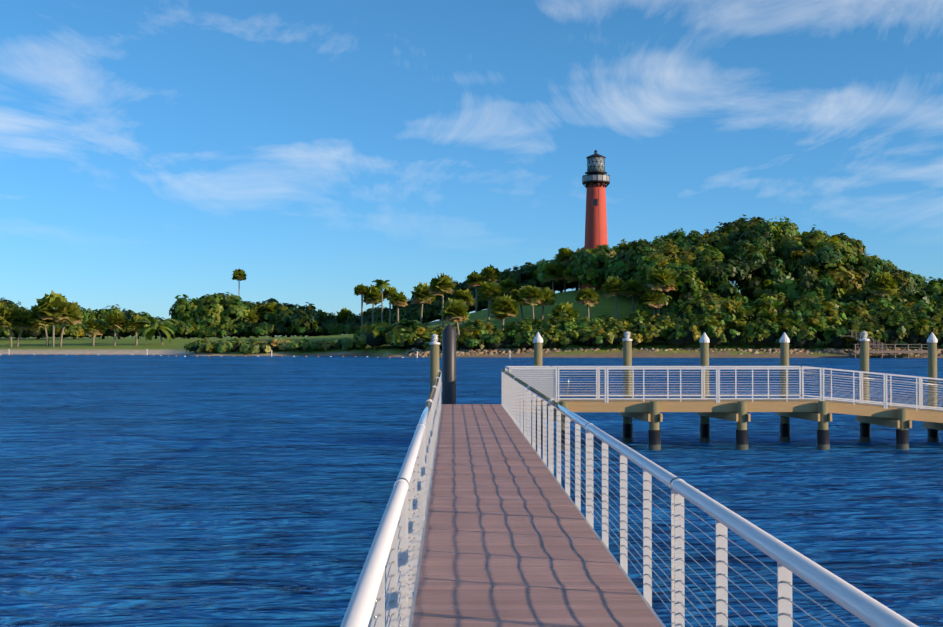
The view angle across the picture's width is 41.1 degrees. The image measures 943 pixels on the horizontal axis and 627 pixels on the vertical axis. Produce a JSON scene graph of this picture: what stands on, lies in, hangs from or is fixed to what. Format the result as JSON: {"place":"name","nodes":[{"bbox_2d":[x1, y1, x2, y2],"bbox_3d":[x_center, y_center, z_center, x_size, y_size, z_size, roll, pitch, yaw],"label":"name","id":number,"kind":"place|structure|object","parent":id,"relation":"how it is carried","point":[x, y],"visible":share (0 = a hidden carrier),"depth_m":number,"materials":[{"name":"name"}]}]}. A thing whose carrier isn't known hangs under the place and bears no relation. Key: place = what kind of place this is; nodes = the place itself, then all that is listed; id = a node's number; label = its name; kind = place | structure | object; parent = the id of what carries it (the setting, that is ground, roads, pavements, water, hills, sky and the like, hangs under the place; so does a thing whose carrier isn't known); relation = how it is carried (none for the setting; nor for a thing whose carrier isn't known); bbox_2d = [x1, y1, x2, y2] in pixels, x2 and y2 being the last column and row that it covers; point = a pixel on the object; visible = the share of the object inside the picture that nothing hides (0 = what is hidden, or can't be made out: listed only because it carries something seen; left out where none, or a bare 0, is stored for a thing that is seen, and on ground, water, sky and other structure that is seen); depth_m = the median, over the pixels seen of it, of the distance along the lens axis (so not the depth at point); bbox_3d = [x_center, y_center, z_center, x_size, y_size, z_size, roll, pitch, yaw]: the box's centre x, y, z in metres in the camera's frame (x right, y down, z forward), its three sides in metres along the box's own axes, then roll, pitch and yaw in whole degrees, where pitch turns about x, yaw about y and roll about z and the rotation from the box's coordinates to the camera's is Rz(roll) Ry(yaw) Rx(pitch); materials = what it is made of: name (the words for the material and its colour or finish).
{"place":"outdoors","nodes":[
{"label":"outdoors","id":0,"kind":"place"},
{"bbox_2d":[0,354,942,626],"bbox_3d":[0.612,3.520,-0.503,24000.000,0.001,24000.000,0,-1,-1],"label":"water surface","id":1,"kind":"object","parent":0,"point":[194,492],"depth_m":30.07,"materials":[{"name":"blue liquid"}]},
{"bbox_2d":[0,349,509,357],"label":"swim area buoys","id":2,"kind":"object","parent":1,"relation":"on","point":[246,356],"visible":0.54,"depth_m":224.13,"materials":[{"name":"white"}]},
{"bbox_2d":[430,323,455,403],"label":"pilings","id":3,"kind":"object","parent":1,"relation":"on","point":[448,386],"visible":0.42,"depth_m":40.32,"materials":[{"name":"grey metal"}]},
{"bbox_2d":[429,334,439,343],"bbox_3d":[-1.127,0.788,38.482,0.340,0.315,0.331,0,-1,-1],"label":"lamp","id":4,"kind":"object","parent":3,"relation":"attached to","point":[434,337],"visible":1,"depth_m":38.40,"materials":[{"name":"white paint"}]},
{"bbox_2d":[523,341,942,449],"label":"fixed pier","id":5,"kind":"structure","parent":1,"relation":"on","point":[900,419],"depth_m":39.72,"materials":[{"name":"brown wood"}]},
{"bbox_2d":[533,331,937,342],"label":"piling caps","id":6,"kind":"object","parent":5,"relation":"on","point":[704,338],"visible":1,"depth_m":42.19,"materials":[{"name":"white paint"}]},
{"bbox_2d":[848,330,927,357],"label":"dock and stairs","id":7,"kind":"object","parent":1,"relation":"on","point":[881,350],"visible":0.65,"depth_m":208.52,"materials":[{"name":"brown wood"}]},
{"bbox_2d":[0,289,942,357],"bbox_3d":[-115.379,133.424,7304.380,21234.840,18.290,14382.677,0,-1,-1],"label":"grassy ground","id":8,"kind":"structure","parent":0,"point":[175,346],"depth_m":252.97,"materials":[{"name":"green plant"}]},
{"bbox_2d":[0,214,942,353],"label":"trees","id":9,"kind":"object","parent":8,"relation":"on","point":[379,340],"visible":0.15,"depth_m":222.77,"materials":[{"name":"green plant"}]},
{"bbox_2d":[0,247,899,342],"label":"palm fronds","id":10,"kind":"object","parent":9,"relation":"attached to","point":[42,313],"visible":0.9,"depth_m":266.58,"materials":[{"name":"green plant"}]},
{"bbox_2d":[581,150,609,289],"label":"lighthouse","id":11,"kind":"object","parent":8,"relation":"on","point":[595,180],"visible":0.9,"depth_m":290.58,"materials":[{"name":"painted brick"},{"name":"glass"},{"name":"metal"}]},
{"bbox_2d":[406,348,942,356],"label":"shore riprap","id":12,"kind":"object","parent":8,"relation":"on","point":[490,352],"visible":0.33,"depth_m":218.01,"materials":[{"name":"stone"}]},
{"bbox_2d":[0,0,942,335],"label":"sky","id":13,"kind":"structure","parent":0,"point":[152,152],"materials":[{"name":"blue"}]},
{"bbox_2d":[408,404,665,626],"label":"walkway deck","id":14,"kind":"structure","parent":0,"point":[511,537],"depth_m":12.18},
{"bbox_2d":[340,369,441,626],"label":"walkway rail","id":15,"kind":"object","parent":14,"relation":"on","point":[369,589],"visible":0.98,"depth_m":8.51,"materials":[{"name":"white metal"}]},
{"bbox_2d":[369,427,428,626],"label":"railing cables","id":16,"kind":"object","parent":15,"relation":"attached to","point":[390,590],"visible":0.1,"depth_m":7.17,"materials":[{"name":"silver metal"}]},
{"bbox_2d":[501,369,917,626],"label":"walkway rail","id":17,"kind":"object","parent":14,"relation":"on","point":[863,607],"visible":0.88,"depth_m":8.59,"materials":[{"name":"white metal"}]},
{"bbox_2d":[502,374,849,626],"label":"railing cables","id":18,"kind":"object","parent":17,"relation":"attached to","point":[724,588],"visible":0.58,"depth_m":9.09,"materials":[{"name":"silver metal"}]},
{"bbox_2d":[505,366,942,409],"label":"pier railing","id":19,"kind":"object","parent":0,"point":[543,381],"visible":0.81,"depth_m":39.72,"materials":[{"name":"white metal"}]},
{"bbox_2d":[567,377,568,397],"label":"pier ladder loops","id":20,"kind":"object","parent":19,"relation":"attached to","point":[568,387],"visible":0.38,"depth_m":42.12,"materials":[{"name":"silver metal"}]},
{"bbox_2d":[557,369,942,406],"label":"railing cables","id":21,"kind":"object","parent":19,"relation":"attached to","point":[746,383],"visible":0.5,"depth_m":41.95,"materials":[{"name":"silver metal"}]}
]}

